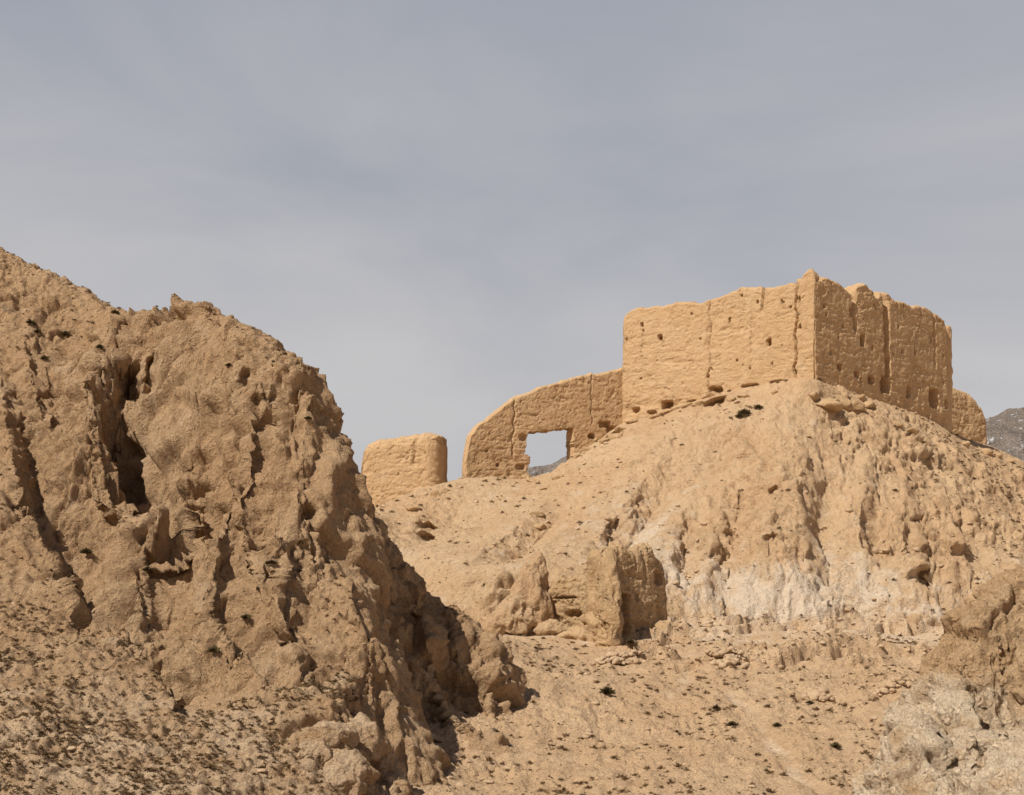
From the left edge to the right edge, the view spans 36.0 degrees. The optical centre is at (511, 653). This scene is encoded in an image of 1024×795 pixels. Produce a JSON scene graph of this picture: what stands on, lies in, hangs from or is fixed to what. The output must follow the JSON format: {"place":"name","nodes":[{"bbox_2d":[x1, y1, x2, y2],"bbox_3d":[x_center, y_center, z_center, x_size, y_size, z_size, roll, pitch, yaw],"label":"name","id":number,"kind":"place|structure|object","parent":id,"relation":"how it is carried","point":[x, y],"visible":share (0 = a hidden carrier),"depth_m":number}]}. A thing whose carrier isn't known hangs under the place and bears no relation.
{"place":"outdoors","nodes":[
{"label":"outdoors","id":0,"kind":"place"},
{"bbox_2d":[0,247,526,794],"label":"rocky cliff","id":1,"kind":"structure","parent":0,"point":[174,429],"depth_m":56.59},
{"bbox_2d":[98,637,405,794],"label":"fallen boulders","id":2,"kind":"object","parent":1,"relation":"on","point":[352,771],"visible":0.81,"depth_m":44.92},
{"bbox_2d":[0,0,1023,481],"label":"sky","id":3,"kind":"structure","parent":0,"point":[451,211]},
{"bbox_2d":[380,612,943,794],"bbox_3d":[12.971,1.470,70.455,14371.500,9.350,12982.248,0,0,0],"label":"ground","id":4,"kind":"structure","parent":0,"point":[794,744],"depth_m":62.20},
{"bbox_2d":[26,309,841,747],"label":"green shrubs","id":5,"kind":"object","parent":4,"relation":"on","point":[604,689],"visible":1,"depth_m":64.21},
{"bbox_2d":[1,253,1021,794],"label":"scattered stones","id":6,"kind":"object","parent":4,"relation":"on","point":[821,693],"visible":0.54,"depth_m":73.44},
{"bbox_2d":[0,249,1023,794],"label":"dry shrubs","id":7,"kind":"object","parent":4,"relation":"on","point":[204,755],"visible":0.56,"depth_m":46.80},
{"bbox_2d":[481,552,569,636],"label":"rock pinnacle","id":8,"kind":"object","parent":4,"relation":"on","point":[525,606],"visible":0.91,"depth_m":83.95},
{"bbox_2d":[547,573,587,626],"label":"link wall","id":9,"kind":"structure","parent":4,"relation":"on","point":[568,596],"depth_m":84.54},
{"bbox_2d":[591,548,623,647],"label":"gable wall","id":10,"kind":"structure","parent":4,"relation":"on","point":[607,611],"depth_m":80.20},
{"bbox_2d":[557,620,679,640],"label":"mound rubble","id":11,"kind":"object","parent":4,"relation":"on","point":[577,632],"visible":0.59,"depth_m":82.24},
{"bbox_2d":[580,542,666,641],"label":"long wall","id":12,"kind":"structure","parent":4,"relation":"on","point":[643,584],"depth_m":82.27},
{"bbox_2d":[850,565,1023,794],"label":"rock outcrop","id":13,"kind":"object","parent":4,"relation":"on","point":[952,720],"visible":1,"depth_m":31.90},
{"bbox_2d":[375,376,1023,625],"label":"hill","id":14,"kind":"structure","parent":0,"point":[923,587],"depth_m":101.33},
{"bbox_2d":[361,432,447,506],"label":"isolated wall stub","id":15,"kind":"object","parent":14,"relation":"on","point":[395,468],"visible":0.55,"depth_m":113.72},
{"bbox_2d":[462,368,622,478],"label":"ruined curtain wall","id":16,"kind":"structure","parent":14,"relation":"on","point":[584,410],"depth_m":114.88},
{"bbox_2d":[405,390,1014,529],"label":"boulders","id":17,"kind":"object","parent":14,"relation":"on","point":[838,403],"visible":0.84,"depth_m":110.01},
{"bbox_2d":[622,268,986,444],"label":"rammed earth fortress","id":18,"kind":"structure","parent":14,"relation":"on","point":[859,338],"depth_m":114.17},
{"bbox_2d":[527,407,1023,476],"bbox_3d":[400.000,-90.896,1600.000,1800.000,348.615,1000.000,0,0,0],"label":"mountains","id":19,"kind":"structure","parent":0,"point":[1005,431],"depth_m":1563.81}
]}

